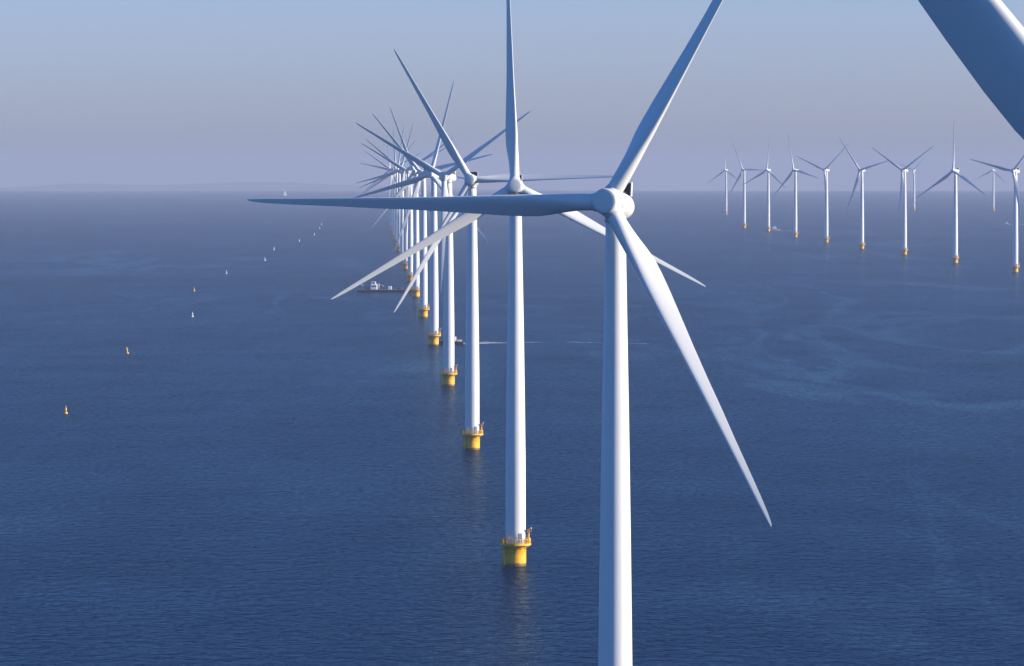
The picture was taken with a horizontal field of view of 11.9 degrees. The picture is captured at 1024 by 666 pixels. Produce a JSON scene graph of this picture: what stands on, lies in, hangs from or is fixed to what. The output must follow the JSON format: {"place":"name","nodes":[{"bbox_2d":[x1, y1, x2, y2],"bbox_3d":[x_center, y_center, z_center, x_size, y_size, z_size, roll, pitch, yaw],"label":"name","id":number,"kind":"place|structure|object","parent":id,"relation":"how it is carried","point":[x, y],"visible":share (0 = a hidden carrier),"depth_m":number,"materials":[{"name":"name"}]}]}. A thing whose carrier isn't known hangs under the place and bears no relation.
{"place":"outdoors","nodes":[
{"label":"outdoors","id":0,"kind":"place"},
{"bbox_2d":[0,191,1023,665],"bbox_3d":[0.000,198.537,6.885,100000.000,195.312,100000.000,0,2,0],"label":"sea","id":1,"kind":"structure","parent":0,"point":[260,457],"depth_m":1801.80,"materials":[{"name":"liquid"}]},
{"bbox_2d":[367,144,390,229],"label":"wind turbine","id":2,"kind":"object","parent":1,"relation":"on","point":[390,191],"visible":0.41,"depth_m":7736.75,"materials":[{"name":"white paint"}]},
{"bbox_2d":[357,282,412,291],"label":"work barge","id":3,"kind":"object","parent":1,"relation":"on","point":[372,287],"visible":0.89,"depth_m":3878.56,"materials":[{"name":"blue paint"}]},
{"bbox_2d":[361,142,413,238],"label":"wind turbine","id":4,"kind":"object","parent":1,"relation":"on","point":[394,177],"visible":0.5,"depth_m":6735.39,"materials":[{"name":"white paint"}]},
{"bbox_2d":[357,122,420,254],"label":"wind turbine","id":5,"kind":"object","parent":1,"relation":"on","point":[401,210],"visible":0.41,"depth_m":5233.06,"materials":[{"name":"white paint"}]},
{"bbox_2d":[365,151,419,233],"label":"wind turbine","id":6,"kind":"object","parent":1,"relation":"on","point":[391,190],"visible":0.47,"depth_m":7235.96,"materials":[{"name":"white paint"}]},
{"bbox_2d":[359,126,426,251],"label":"wind turbine","id":7,"kind":"object","parent":1,"relation":"on","point":[398,222],"visible":0.47,"depth_m":5733.79,"materials":[{"name":"white paint"}]},
{"bbox_2d":[362,131,429,244],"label":"wind turbine","id":8,"kind":"object","parent":1,"relation":"on","point":[396,191],"visible":0.5,"depth_m":6234.46,"materials":[{"name":"white paint"}]},
{"bbox_2d":[367,140,444,269],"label":"wind turbine","id":9,"kind":"object","parent":1,"relation":"on","point":[405,242],"visible":0.56,"depth_m":4732.42,"materials":[{"name":"white paint"}]},
{"bbox_2d":[361,138,451,281],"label":"wind turbine","id":10,"kind":"object","parent":1,"relation":"on","point":[409,275],"visible":0.73,"depth_m":4231.67,"materials":[{"name":"white paint"}]},
{"bbox_2d":[372,108,463,296],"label":"wind turbine","id":11,"kind":"object","parent":1,"relation":"on","point":[415,289],"visible":0.61,"depth_m":3731.14,"materials":[{"name":"white paint"}]},
{"bbox_2d":[353,81,487,344],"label":"wind turbine","id":12,"kind":"object","parent":1,"relation":"on","point":[433,334],"visible":0.79,"depth_m":2729.60,"materials":[{"name":"white paint"}]},
{"bbox_2d":[372,113,491,317],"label":"wind turbine","id":13,"kind":"object","parent":1,"relation":"on","point":[423,308],"visible":0.78,"depth_m":3229.98,"materials":[{"name":"white paint"}]},
{"bbox_2d":[356,111,529,385],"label":"wind turbine","id":14,"kind":"object","parent":1,"relation":"on","point":[447,178],"visible":0.91,"depth_m":2228.79,"materials":[{"name":"white paint"}]},
{"bbox_2d":[439,337,463,343],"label":"crew boat","id":15,"kind":"object","parent":1,"relation":"on","point":[456,342],"visible":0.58,"depth_m":2747.75,"materials":[{"name":"blue paint"}]},
{"bbox_2d":[394,49,612,449],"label":"wind turbine","id":16,"kind":"object","parent":1,"relation":"on","point":[470,434],"visible":0.91,"depth_m":1727.69,"materials":[{"name":"white paint"}]},
{"bbox_2d":[247,0,771,665],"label":"wind turbine","id":17,"kind":"object","parent":1,"relation":"on","point":[613,202],"visible":1,"depth_m":713.01,"materials":[{"name":"white paint"}]},
{"bbox_2d":[331,0,705,566],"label":"wind turbine","id":18,"kind":"object","parent":1,"relation":"on","point":[515,541],"visible":0.87,"depth_m":1226.89,"materials":[{"name":"white paint"}]},
{"bbox_2d":[518,533,521,542],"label":"door","id":19,"kind":"structure","parent":18,"relation":"in","point":[520,534],"depth_m":1228.12,"materials":[{"name":"grey metal"}]},
{"bbox_2d":[708,162,738,214],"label":"wind turbine","id":20,"kind":"object","parent":1,"relation":"in","point":[726,172],"visible":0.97,"depth_m":10394.03,"materials":[{"name":"white paint"}]},
{"bbox_2d":[728,142,758,227],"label":"wind turbine","id":21,"kind":"object","parent":1,"relation":"on","point":[744,224],"visible":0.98,"depth_m":7995.71,"materials":[{"name":"white paint"}]},
{"bbox_2d":[743,135,784,231],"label":"wind turbine","id":22,"kind":"object","parent":1,"relation":"in","point":[768,227],"visible":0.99,"depth_m":7555.72,"materials":[{"name":"white paint"}]},
{"bbox_2d":[770,226,779,230],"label":"motor boat","id":23,"kind":"object","parent":1,"relation":"on","point":[773,228],"visible":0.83,"depth_m":7670.46,"materials":[{"name":"white paint"}]},
{"bbox_2d":[772,134,816,237],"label":"wind turbine","id":24,"kind":"object","parent":1,"relation":"on","point":[796,170],"visible":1,"depth_m":6896.05,"materials":[{"name":"white paint"}]},
{"bbox_2d":[797,144,847,242],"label":"wind turbine","id":25,"kind":"object","parent":1,"relation":"in","point":[826,170],"visible":0.98,"depth_m":6426.01,"materials":[{"name":"white paint"}]},
{"bbox_2d":[839,138,886,248],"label":"wind turbine","id":26,"kind":"object","parent":1,"relation":"on","point":[862,241],"visible":0.98,"depth_m":5916.89,"materials":[{"name":"white paint"}]},
{"bbox_2d":[873,146,932,254],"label":"wind turbine","id":27,"kind":"object","parent":1,"relation":"in","point":[904,171],"visible":0.99,"depth_m":5516.69,"materials":[{"name":"white paint"}]},
{"bbox_2d":[897,155,926,209],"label":"wind turbine","id":28,"kind":"object","parent":1,"relation":"in","point":[914,206],"visible":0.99,"depth_m":11593.29,"materials":[{"name":"white paint"}]},
{"bbox_2d":[916,135,984,262],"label":"wind turbine","id":29,"kind":"object","parent":1,"relation":"in","point":[955,256],"visible":0.99,"depth_m":5037.09,"materials":[{"name":"white paint"}]},
{"bbox_2d":[918,0,1023,138],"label":"wind turbine","id":30,"kind":"object","parent":1,"relation":"on","point":[984,39],"visible":1,"depth_m":222.77,"materials":[{"name":"white paint"}]},
{"bbox_2d":[975,151,1001,210],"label":"wind turbine","id":31,"kind":"object","parent":1,"relation":"in","point":[993,200],"visible":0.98,"depth_m":11393.72,"materials":[{"name":"white paint"}]},
{"bbox_2d":[971,155,1023,272],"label":"wind turbine","id":32,"kind":"object","parent":1,"relation":"on","point":[1014,171],"visible":0.99,"depth_m":4597.41,"materials":[{"name":"white paint"}]},
{"bbox_2d":[0,0,1023,190],"label":"sky","id":33,"kind":"structure","parent":0,"point":[131,92],"materials":[{"name":"blue"}]}
]}

